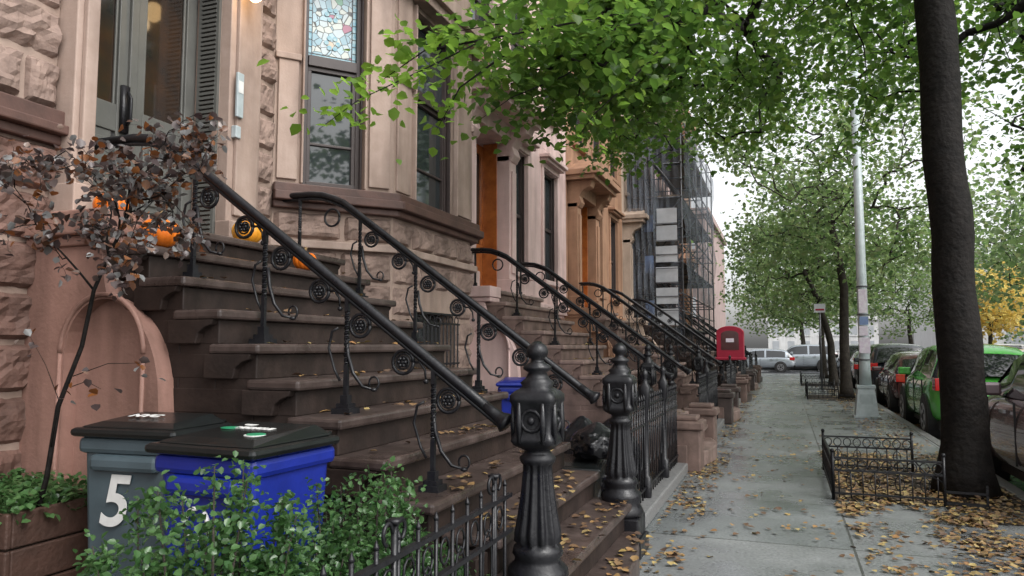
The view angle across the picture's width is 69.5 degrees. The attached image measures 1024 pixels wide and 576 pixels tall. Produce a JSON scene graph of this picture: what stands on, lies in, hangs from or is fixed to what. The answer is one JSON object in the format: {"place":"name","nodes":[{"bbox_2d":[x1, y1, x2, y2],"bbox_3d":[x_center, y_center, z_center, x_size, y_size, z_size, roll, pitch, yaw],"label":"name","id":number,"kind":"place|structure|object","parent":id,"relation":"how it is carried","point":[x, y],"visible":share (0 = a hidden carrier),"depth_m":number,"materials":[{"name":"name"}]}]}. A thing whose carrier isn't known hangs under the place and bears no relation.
{"place":"outdoors","nodes":[
{"label":"outdoors","id":0,"kind":"place"},
{"bbox_2d":[93,0,197,226],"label":"door","id":1,"kind":"structure","parent":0,"point":[130,44],"depth_m":5.66,"materials":[{"name":"wood"}]},
{"bbox_2d":[119,85,132,133],"bbox_3d":[-2.808,-1.306,5.389,0.087,0.350,0.060,-2,-5,20],"label":"door handle","id":2,"kind":"object","parent":1,"relation":"attached to","point":[126,107],"visible":0.97,"depth_m":5.38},
{"bbox_2d":[476,143,496,286],"bbox_3d":[-0.594,-1.134,11.206,0.290,2.460,1.296,-2,-5,20],"label":"door","id":3,"kind":"structure","parent":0,"point":[488,195],"depth_m":11.78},
{"bbox_2d":[507,341,568,575],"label":"iron newel post","id":4,"kind":"object","parent":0,"point":[537,420],"visible":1,"depth_m":3.55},
{"bbox_2d":[601,343,648,559],"bbox_3d":[0.801,1.169,5.447,0.340,1.525,0.340,-2,-5,20],"label":"iron newel post","id":5,"kind":"object","parent":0,"point":[619,395],"visible":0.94,"depth_m":5.37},
{"bbox_2d":[692,214,725,341],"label":"walls","id":6,"kind":"structure","parent":0,"point":[720,317],"depth_m":66.63,"materials":[{"name":"brick"}]},
{"bbox_2d":[692,207,726,319],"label":"cornice","id":7,"kind":"structure","parent":6,"relation":"attached to","point":[718,227],"depth_m":66.67,"materials":[{"name":"brick"}]},
{"bbox_2d":[746,348,828,373],"bbox_3d":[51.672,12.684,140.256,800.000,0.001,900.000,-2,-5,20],"label":"ground","id":8,"kind":"structure","parent":0,"point":[787,371],"depth_m":47.73,"materials":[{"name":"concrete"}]},
{"bbox_2d":[747,349,795,372],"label":"car","id":9,"kind":"object","parent":8,"relation":"on","point":[780,360],"visible":0.58,"depth_m":46.19,"materials":[{"name":"silver metal"}]},
{"bbox_2d":[773,344,837,370],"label":"parked suv","id":10,"kind":"object","parent":8,"relation":"on","point":[806,355],"visible":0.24,"depth_m":48.28,"materials":[{"name":"silver metal"}]},
{"bbox_2d":[768,320,878,357],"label":"walls","id":11,"kind":"structure","parent":8,"relation":"on","point":[813,338],"depth_m":101.80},
{"bbox_2d":[772,326,873,349],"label":"windows","id":12,"kind":"structure","parent":11,"relation":"attached to","point":[853,330],"depth_m":100.85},
{"bbox_2d":[836,248,934,343],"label":"street tree","id":13,"kind":"object","parent":8,"relation":"on","point":[912,297],"visible":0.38,"depth_m":58.31,"materials":[{"name":"green plant"}]},
{"bbox_2d":[828,374,1023,500],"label":"kerb","id":14,"kind":"structure","parent":8,"relation":"on","point":[1011,488],"depth_m":11.98,"materials":[{"name":"concrete"}]},
{"bbox_2d":[918,228,1023,343],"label":"street tree","id":15,"kind":"object","parent":8,"relation":"on","point":[1020,327],"visible":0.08,"depth_m":49.53,"materials":[{"name":"plant"}]},
{"bbox_2d":[929,261,1023,343],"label":"autumn tree","id":16,"kind":"object","parent":8,"relation":"on","point":[995,318],"visible":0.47,"depth_m":38.52,"materials":[{"name":"yellow plant"}]},
{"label":"walls","id":17,"kind":"object","parent":8,"relation":"on","visible":0},
{"bbox_2d":[678,109,698,326],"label":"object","id":18,"kind":"object","parent":17,"relation":"attached to","point":[684,261],"depth_m":33.46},
{"bbox_2d":[761,368,817,369],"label":"sidewalk","id":19,"kind":"structure","parent":0,"point":[797,369],"depth_m":50.06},
{"bbox_2d":[714,253,881,343],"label":"street tree","id":20,"kind":"object","parent":19,"relation":"on","point":[800,328],"visible":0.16,"depth_m":55.79,"materials":[{"name":"green plant"}]},
{"bbox_2d":[639,373,1023,575],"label":"sidewalk","id":21,"kind":"structure","parent":0,"point":[776,549],"depth_m":6.51,"materials":[{"name":"concrete"}]},
{"bbox_2d":[200,245,1023,575],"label":"fallen leaves","id":22,"kind":"object","parent":21,"relation":"on","point":[986,517],"visible":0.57,"depth_m":6.43,"materials":[{"name":"brown plant"}]},
{"bbox_2d":[629,366,687,528],"bbox_3d":[1.387,1.427,7.231,0.240,1.290,3.400,-2,-5,20],"label":"iron fence","id":23,"kind":"object","parent":21,"relation":"on","point":[659,482],"visible":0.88,"depth_m":7.25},
{"bbox_2d":[683,402,719,442],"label":"stone pier","id":24,"kind":"structure","parent":21,"relation":"on","point":[709,412],"depth_m":10.64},
{"bbox_2d":[698,359,723,433],"bbox_3d":[3.393,1.856,12.682,0.240,1.290,3.250,-2,-5,20],"label":"iron fence","id":25,"kind":"object","parent":21,"relation":"on","point":[708,391],"visible":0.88,"depth_m":12.67,"materials":[{"name":"metal"}]},
{"bbox_2d":[717,389,734,423],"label":"stone pier","id":26,"kind":"structure","parent":21,"relation":"on","point":[725,398],"depth_m":14.22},
{"bbox_2d":[717,384,740,407],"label":"stone pier","id":27,"kind":"structure","parent":21,"relation":"on","point":[734,388],"depth_m":16.08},
{"bbox_2d":[726,355,740,403],"bbox_3d":[5.391,2.283,18.111,0.240,1.290,3.250,-2,-5,20],"label":"iron fence","id":28,"kind":"object","parent":21,"relation":"on","point":[731,372],"visible":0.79,"depth_m":17.68,"materials":[{"name":"metal"}]},
{"bbox_2d":[736,377,747,402],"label":"stone pier","id":29,"kind":"structure","parent":21,"relation":"on","point":[742,382],"depth_m":19.64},
{"bbox_2d":[802,383,827,385],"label":"tree pit soil","id":30,"kind":"object","parent":21,"relation":"on","point":[803,384],"visible":0.2,"depth_m":28.79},
{"bbox_2d":[800,371,828,385],"bbox_3d":[11.805,3.507,28.604,1.173,0.497,1.851,-2,-5,20],"label":"tree pit fence","id":31,"kind":"object","parent":30,"relation":"on","point":[805,376],"visible":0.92,"depth_m":27.93,"materials":[{"name":"black metal"}]},
{"bbox_2d":[714,142,930,385],"bbox_3d":[12.308,-1.040,28.446,8.932,9.586,10.369,-2,-5,20],"label":"street tree","id":32,"kind":"object","parent":30,"relation":"on","point":[816,295],"visible":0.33,"depth_m":28.09,"materials":[{"name":"green plant"}]},
{"bbox_2d":[714,204,919,377],"bbox_3d":[14.546,0.060,35.377,9.923,8.500,10.111,2,-5,-28],"label":"street tree","id":33,"kind":"object","parent":21,"relation":"on","point":[797,323],"visible":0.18,"depth_m":34.55,"materials":[{"name":"green plant"}]},
{"bbox_2d":[814,304,824,388],"bbox_3d":[10.596,2.017,25.312,0.360,2.950,0.084,-2,-5,20],"label":"parking sign","id":34,"kind":"object","parent":21,"relation":"on","point":[819,308],"visible":0.93,"depth_m":25.34,"materials":[{"name":"metal"}]},
{"bbox_2d":[808,394,855,399],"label":"tree pit soil","id":35,"kind":"object","parent":21,"relation":"on","point":[812,396],"visible":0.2,"depth_m":21.52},
{"bbox_2d":[805,379,851,399],"bbox_3d":[9.187,2.947,21.491,1.173,0.497,1.851,-2,-5,20],"label":"tree pit fence","id":36,"kind":"object","parent":35,"relation":"on","point":[818,389],"visible":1,"depth_m":20.77,"materials":[{"name":"black metal"}]},
{"bbox_2d":[667,0,1018,397],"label":"street tree","id":37,"kind":"object","parent":35,"relation":"on","point":[835,246],"visible":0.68,"depth_m":20.39,"materials":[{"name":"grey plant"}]},
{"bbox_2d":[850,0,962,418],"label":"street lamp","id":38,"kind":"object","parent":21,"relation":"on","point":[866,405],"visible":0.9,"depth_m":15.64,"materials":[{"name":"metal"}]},
{"bbox_2d":[830,466,1023,511],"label":"tree pit soil","id":39,"kind":"object","parent":21,"relation":"on","point":[916,486],"visible":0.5,"depth_m":7.71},
{"bbox_2d":[256,0,1023,499],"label":"street tree","id":40,"kind":"object","parent":39,"relation":"on","point":[630,60],"visible":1,"depth_m":7.65,"materials":[{"name":"green plant"}]},
{"bbox_2d":[821,429,989,509],"bbox_3d":[4.072,1.876,7.885,1.333,0.497,1.901,-2,-5,20],"label":"tree pit fence","id":41,"kind":"object","parent":39,"relation":"on","point":[828,460],"visible":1,"depth_m":7.17,"materials":[{"name":"black metal"}]},
{"bbox_2d":[677,0,1023,347],"label":"sky","id":42,"kind":"structure","parent":0,"point":[724,200],"materials":[{"name":"white"}]},
{"bbox_2d":[839,379,1023,490],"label":"road","id":43,"kind":"structure","parent":0,"point":[1018,483],"depth_m":8.94,"materials":[{"name":"asphalt"}]},
{"bbox_2d":[835,344,858,378],"bbox_3d":[16.589,3.577,35.284,2.200,1.783,4.660,-2,-5,20],"label":"parked suv","id":44,"kind":"object","parent":43,"relation":"on","point":[853,348],"visible":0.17,"depth_m":34.18,"materials":[{"name":"grey paint"}]},
{"bbox_2d":[850,351,858,387],"bbox_3d":[14.553,3.276,29.859,2.120,1.515,4.560,-2,-5,20],"label":"parked sedan","id":45,"kind":"object","parent":43,"relation":"on","point":[854,366],"visible":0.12,"depth_m":28.48,"materials":[{"name":"silver metal"}]},
{"bbox_2d":[853,343,923,384],"bbox_3d":[12.662,2.737,24.614,2.200,1.783,4.660,-2,-5,20],"label":"parked suv","id":46,"kind":"object","parent":43,"relation":"on","point":[880,354],"visible":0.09,"depth_m":22.83,"materials":[{"name":"grey paint"}]},
{"bbox_2d":[872,351,920,412],"bbox_3d":[10.695,2.432,19.379,2.120,1.556,4.560,-2,-5,20],"label":"parked sedan","id":47,"kind":"object","parent":43,"relation":"on","point":[889,381],"visible":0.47,"depth_m":18.27,"materials":[{"name":"red paint"}]},
{"bbox_2d":[897,344,1023,438],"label":"parked hatchback","id":48,"kind":"object","parent":43,"relation":"on","point":[919,398],"visible":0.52,"depth_m":13.13,"materials":[{"name":"green paint"}]},
{"bbox_2d":[986,354,1023,481],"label":"parked sedan","id":49,"kind":"object","parent":43,"relation":"on","point":[1005,393],"visible":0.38,"depth_m":8.14,"materials":[{"name":"paint"}]},
{"bbox_2d":[913,260,1023,347],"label":"walls","id":50,"kind":"structure","parent":0,"point":[924,338],"depth_m":76.46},
{"bbox_2d":[919,167,1023,335],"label":"street tree","id":51,"kind":"object","parent":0,"point":[996,292],"visible":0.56,"depth_m":29.42,"materials":[{"name":"green plant"}]},
{"bbox_2d":[965,135,1023,283],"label":"street tree","id":52,"kind":"object","parent":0,"point":[997,230],"visible":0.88,"depth_m":22.62,"materials":[{"name":"green plant"}]},
{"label":"front yard","id":53,"kind":"structure","parent":0,"visible":0},
{"bbox_2d":[0,135,56,479],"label":"rock base","id":54,"kind":"object","parent":53,"relation":"on","point":[17,269],"visible":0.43,"depth_m":4.31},
{"bbox_2d":[0,467,87,575],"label":"wooden planter","id":55,"kind":"object","parent":53,"relation":"on","point":[47,537],"visible":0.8,"depth_m":3.67,"materials":[{"name":"brown wood"}]},
{"bbox_2d":[0,111,230,507],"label":"purple leaf sapling","id":56,"kind":"object","parent":55,"relation":"in","point":[162,194],"visible":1,"depth_m":3.52,"materials":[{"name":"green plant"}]},
{"bbox_2d":[70,412,231,575],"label":"grey wheelie bin","id":57,"kind":"object","parent":53,"relation":"on","point":[120,461],"visible":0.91,"depth_m":3.54,"materials":[{"name":"plastic"}]},
{"bbox_2d":[72,450,340,575],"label":"bush","id":58,"kind":"object","parent":53,"relation":"on","point":[232,559],"visible":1,"depth_m":2.34,"materials":[{"name":"green plant"}]},
{"bbox_2d":[0,0,470,450],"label":"walls","id":59,"kind":"structure","parent":53,"relation":"on","point":[287,20],"depth_m":6.80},
{"bbox_2d":[0,0,276,244],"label":"rock","id":60,"kind":"object","parent":59,"relation":"attached to","point":[25,23],"visible":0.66,"depth_m":4.53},
{"bbox_2d":[194,0,221,233],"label":"louvre","id":61,"kind":"object","parent":59,"relation":"attached to","point":[210,16],"visible":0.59,"depth_m":6.02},
{"bbox_2d":[0,91,483,245],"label":"stone ledge","id":62,"kind":"object","parent":59,"relation":"attached to","point":[34,121],"depth_m":6.70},
{"bbox_2d":[48,0,487,273],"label":"building facade","id":63,"kind":"object","parent":59,"relation":"attached to","point":[78,57],"depth_m":6.38,"materials":[{"name":"stone"}]},
{"bbox_2d":[231,72,243,138],"bbox_3d":[-2.234,-1.483,6.006,0.060,0.540,0.075,-2,-5,20],"label":"intercom","id":64,"kind":"object","parent":63,"relation":"attached to","point":[236,129],"visible":1,"depth_m":5.98,"materials":[{"name":"metal"}]},
{"bbox_2d":[273,211,474,385],"bbox_3d":[-1.134,0.770,8.000,0.848,2.706,3.610,-2,-5,20],"label":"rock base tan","id":65,"kind":"object","parent":59,"relation":"attached to","point":[314,226],"visible":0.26,"depth_m":7.11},
{"bbox_2d":[421,311,459,367],"bbox_3d":[-0.754,0.820,7.863,0.020,1.100,0.920,-2,-5,20],"label":"window grille","id":66,"kind":"object","parent":65,"relation":"attached to","point":[443,324],"depth_m":7.99,"materials":[{"name":"black metal"}]},
{"bbox_2d":[302,0,450,212],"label":"window frames","id":67,"kind":"structure","parent":59,"relation":"attached to","point":[329,66],"depth_m":7.08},
{"bbox_2d":[312,0,351,59],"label":"stained glass window","id":68,"kind":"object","parent":67,"relation":"attached to","point":[340,30],"visible":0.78,"depth_m":7.09,"materials":[{"name":"multicoloured glass"}]},
{"bbox_2d":[324,8,340,50],"bbox_3d":[-1.724,-2.482,7.084,0.158,0.423,0.008,2,-5,-28],"label":"medallion","id":69,"kind":"object","parent":68,"relation":"attached to","point":[335,20],"visible":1,"depth_m":7.08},
{"bbox_2d":[308,0,355,61],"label":"lead cames","id":70,"kind":"object","parent":67,"relation":"attached to","point":[351,60],"visible":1,"depth_m":7.10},
{"bbox_2d":[308,0,356,62],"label":"stained border","id":71,"kind":"object","parent":67,"relation":"attached to","point":[354,30],"visible":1,"depth_m":7.13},
{"bbox_2d":[309,72,439,208],"bbox_3d":[-1.612,-3.510,7.463,0.627,5.120,4.817,-2,-5,24],"label":"window glass","id":72,"kind":"object","parent":67,"relation":"in","point":[329,165],"visible":0.43,"depth_m":7.05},
{"bbox_2d":[418,28,441,105],"bbox_3d":[-0.914,-2.407,8.699,0.231,0.725,1.999,0,-5,6],"label":"transom glass","id":73,"kind":"object","parent":67,"relation":"attached to","point":[437,93],"visible":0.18,"depth_m":8.26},
{"bbox_2d":[417,313,438,344],"bbox_3d":[-0.998,0.827,7.953,0.020,1.100,0.920,-2,-5,20],"label":"basement glass","id":74,"kind":"object","parent":59,"relation":"attached to","point":[419,319],"visible":0.07,"depth_m":8.16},
{"bbox_2d":[145,421,339,575],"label":"blue recycling bin","id":75,"kind":"object","parent":53,"relation":"on","point":[291,456],"visible":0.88,"depth_m":3.05,"materials":[{"name":"plastic"}]},
{"bbox_2d":[19,207,639,575],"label":"stoop","id":76,"kind":"object","parent":53,"relation":"on","point":[189,337],"visible":0.53,"depth_m":4.29,"materials":[{"name":"brown stone"}]},
{"bbox_2d":[140,210,180,246],"bbox_3d":[-2.079,-0.348,4.361,0.219,0.225,0.219,-2,-5,20],"label":"pumpkin","id":77,"kind":"object","parent":76,"relation":"on","point":[164,238],"visible":0.34,"depth_m":4.29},
{"bbox_2d":[231,221,262,241],"bbox_3d":[-1.998,-0.445,5.579,0.225,0.231,0.225,-2,-5,20],"label":"pumpkin","id":78,"kind":"object","parent":76,"relation":"on","point":[256,236],"visible":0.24,"depth_m":5.51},
{"bbox_2d":[94,134,510,492],"bbox_3d":[-1.382,0.031,4.246,2.948,2.093,0.110,-2,-5,20],"label":"stair railing","id":79,"kind":"object","parent":76,"relation":"on","point":[458,388],"visible":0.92,"depth_m":4.05,"materials":[{"name":"black metal"}]},
{"bbox_2d":[282,191,599,431],"bbox_3d":[-0.737,0.169,5.996,2.948,2.093,0.110,-2,-5,20],"label":"stair railing","id":80,"kind":"object","parent":76,"relation":"on","point":[494,323],"visible":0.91,"depth_m":5.97,"materials":[{"name":"black metal"}]},
{"bbox_2d":[285,456,446,575],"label":"bush","id":81,"kind":"object","parent":53,"relation":"on","point":[333,548],"visible":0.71,"depth_m":2.92,"materials":[{"name":"green plant"}]},
{"bbox_2d":[320,479,512,575],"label":"iron fence","id":82,"kind":"object","parent":53,"relation":"on","point":[376,566],"visible":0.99,"depth_m":2.85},
{"bbox_2d":[381,473,501,575],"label":"fence scroll posts","id":83,"kind":"object","parent":82,"relation":"on","point":[392,523],"visible":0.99,"depth_m":2.43,"materials":[{"name":"black metal"}]},
{"bbox_2d":[421,541,489,575],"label":"bush","id":84,"kind":"object","parent":53,"relation":"on","point":[460,571],"visible":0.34,"depth_m":3.20,"materials":[{"name":"green plant"}]},
{"bbox_2d":[496,377,525,413],"bbox_3d":[0.111,1.652,8.977,0.590,1.113,0.604,0,-5,2],"label":"blue recycling bin","id":85,"kind":"object","parent":53,"relation":"on","point":[510,385],"visible":0.09,"depth_m":8.76,"materials":[{"name":"plastic"}]},
{"bbox_2d":[476,0,565,318],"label":"walls","id":86,"kind":"structure","parent":53,"relation":"on","point":[532,288],"depth_m":13.86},
{"bbox_2d":[475,0,554,281],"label":"window frames","id":87,"kind":"structure","parent":86,"relation":"attached to","point":[520,217],"depth_m":13.28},
{"bbox_2d":[471,0,549,279],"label":"window glass","id":88,"kind":"object","parent":87,"relation":"in","point":[546,181],"visible":0.05,"depth_m":14.62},
{"bbox_2d":[470,0,569,315],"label":"building facade","id":89,"kind":"object","parent":86,"relation":"attached to","point":[508,158],"depth_m":11.79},
{"bbox_2d":[562,454,606,496],"bbox_3d":[0.554,1.764,6.562,0.550,0.514,0.584,-1,-5,14],"label":"black wheelie bin","id":90,"kind":"object","parent":53,"relation":"on","point":[571,462],"visible":0.23,"depth_m":6.41,"materials":[{"name":"plastic"}]},
{"bbox_2d":[570,422,609,459],"bbox_3d":[0.761,1.350,6.549,0.489,0.318,0.553,-2,-5,20],"label":"trash bag","id":91,"kind":"object","parent":90,"relation":"on","point":[590,442],"visible":0.66,"depth_m":6.37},
{"bbox_2d":[563,416,605,490],"bbox_3d":[0.711,1.662,7.307,0.758,0.788,0.672,-2,-5,20],"label":"trash bag","id":92,"kind":"object","parent":53,"relation":"on","point":[578,423],"visible":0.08,"depth_m":7.23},
{"bbox_2d":[470,286,716,465],"bbox_3d":[1.089,1.173,10.347,3.375,2.285,2.550,-2,-5,20],"label":"stoop","id":93,"kind":"object","parent":53,"relation":"on","point":[501,347],"visible":0.41,"depth_m":9.64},
{"bbox_2d":[471,248,673,397],"bbox_3d":[0.616,0.458,9.674,2.948,2.093,0.110,-2,-5,20],"label":"stair railing","id":94,"kind":"object","parent":93,"relation":"on","point":[565,303],"visible":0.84,"depth_m":9.66,"materials":[{"name":"black metal"}]},
{"bbox_2d":[519,262,691,395],"bbox_3d":[1.261,0.596,11.424,2.948,2.093,0.110,-2,-5,20],"label":"stair railing","id":95,"kind":"object","parent":93,"relation":"on","point":[634,333],"visible":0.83,"depth_m":11.39,"materials":[{"name":"black metal"}]},
{"bbox_2d":[667,414,706,472],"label":"stone pier","id":96,"kind":"structure","parent":93,"relation":"on","point":[690,427],"depth_m":8.80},
{"bbox_2d":[565,72,622,316],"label":"walls","id":97,"kind":"structure","parent":53,"relation":"on","point":[572,155],"depth_m":19.16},
{"bbox_2d":[581,207,587,307],"bbox_3d":[1.407,-0.707,16.634,0.290,2.460,1.296,-2,-5,20],"label":"door","id":98,"kind":"structure","parent":97,"relation":"attached to","point":[584,248],"depth_m":17.20,"materials":[{"name":"brown wood"}]},
{"bbox_2d":[566,9,625,320],"bbox_3d":[2.335,-3.421,18.408,1.020,11.490,5.840,-2,-5,20],"label":"building facade","id":99,"kind":"object","parent":97,"relation":"attached to","point":[593,192],"depth_m":16.61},
{"bbox_2d":[578,95,615,298],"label":"window frames","id":100,"kind":"structure","parent":97,"relation":"attached to","point":[613,261],"depth_m":20.35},
{"bbox_2d":[621,111,655,320],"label":"walls","id":101,"kind":"structure","parent":53,"relation":"on","point":[624,202],"depth_m":21.47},
{"bbox_2d":[622,132,658,317],"bbox_3d":[4.330,-2.994,23.837,1.020,11.490,5.840,-2,-5,20],"label":"trim beige","id":102,"kind":"object","parent":101,"relation":"attached to","point":[633,221],"depth_m":21.10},
{"bbox_2d":[640,344,656,426],"bbox_3d":[1.702,1.464,9.195,0.255,1.525,0.255,-2,-5,20],"label":"iron newel post","id":103,"kind":"object","parent":53,"relation":"on","point":[647,364],"visible":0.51,"depth_m":9.17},
{"bbox_2d":[564,307,740,420],"bbox_3d":[3.087,1.600,15.775,3.375,2.285,2.550,-2,-5,20],"label":"stoop","id":104,"kind":"object","parent":53,"relation":"on","point":[687,393],"visible":0.32,"depth_m":14.96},
{"bbox_2d":[579,282,714,383],"bbox_3d":[2.614,0.885,15.102,2.948,2.093,0.110,-2,-5,20],"label":"stair railing","id":105,"kind":"object","parent":104,"relation":"on","point":[657,326],"visible":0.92,"depth_m":15.07,"materials":[{"name":"black metal"}]},
{"bbox_2d":[600,288,721,373],"bbox_3d":[3.259,1.023,16.852,2.948,2.093,0.110,-2,-5,20],"label":"stair railing","id":106,"kind":"object","parent":104,"relation":"on","point":[659,321],"visible":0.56,"depth_m":16.82,"materials":[{"name":"black metal"}]},
{"bbox_2d":[655,175,676,286],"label":"walls","id":107,"kind":"structure","parent":53,"relation":"on","point":[665,186],"depth_m":28.22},
{"bbox_2d":[656,64,680,287],"bbox_3d":[6.331,-2.567,29.264,1.020,11.490,5.840,-2,-5,20],"label":"building facade","id":108,"kind":"object","parent":107,"relation":"attached to","point":[668,243],"depth_m":27.27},
{"bbox_2d":[664,344,677,408],"bbox_3d":[2.377,1.608,11.030,0.255,1.525,0.255,-2,-5,20],"label":"iron newel post","id":109,"kind":"object","parent":53,"relation":"on","point":[673,370],"visible":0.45,"depth_m":11.00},
{"bbox_2d":[627,103,716,351],"bbox_3d":[5.905,-1.278,25.903,1.664,9.612,10.434,-2,-5,20],"label":"scaffolding","id":110,"kind":"object","parent":53,"relation":"on","point":[677,212],"visible":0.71,"depth_m":21.48,"materials":[{"name":"metal"}]},
{"bbox_2d":[626,318,751,400],"bbox_3d":[5.085,2.027,21.203,3.375,2.285,2.550,-2,-5,20],"label":"stoop","id":111,"kind":"object","parent":53,"relation":"on","point":[644,331],"visible":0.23,"depth_m":20.43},
{"bbox_2d":[632,299,724,373],"bbox_3d":[4.612,1.312,20.530,2.948,2.093,0.110,-2,-5,20],"label":"stair railing","id":112,"kind":"object","parent":111,"relation":"on","point":[691,332],"visible":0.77,"depth_m":20.53,"materials":[{"name":"black metal"}]},
{"bbox_2d":[644,302,735,366],"bbox_3d":[5.256,1.450,22.281,2.948,2.093,0.110,-2,-5,20],"label":"stair railing","id":113,"kind":"object","parent":111,"relation":"on","point":[699,333],"visible":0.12,"depth_m":22.13,"materials":[{"name":"black metal"}]},
{"bbox_2d":[693,345,703,396],"bbox_3d":[3.700,1.891,14.624,0.255,1.525,0.255,-2,-5,20],"label":"iron newel post","id":114,"kind":"object","parent":53,"relation":"on","point":[698,365],"visible":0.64,"depth_m":14.59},
{"bbox_2d":[673,325,757,388],"bbox_3d":[7.083,2.454,26.631,3.375,2.285,2.550,-2,-5,20],"label":"stoop","id":115,"kind":"object","parent":53,"relation":"on","point":[712,354],"visible":0.18,"depth_m":25.86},
{"bbox_2d":[715,326,745,363],"bbox_3d":[5.704,2.004,19.220,0.760,2.020,0.440,-2,-5,20],"label":"red arched box","id":116,"kind":"object","parent":53,"relation":"on","point":[729,340],"visible":0.91,"depth_m":19.07,"materials":[{"name":"paint"}]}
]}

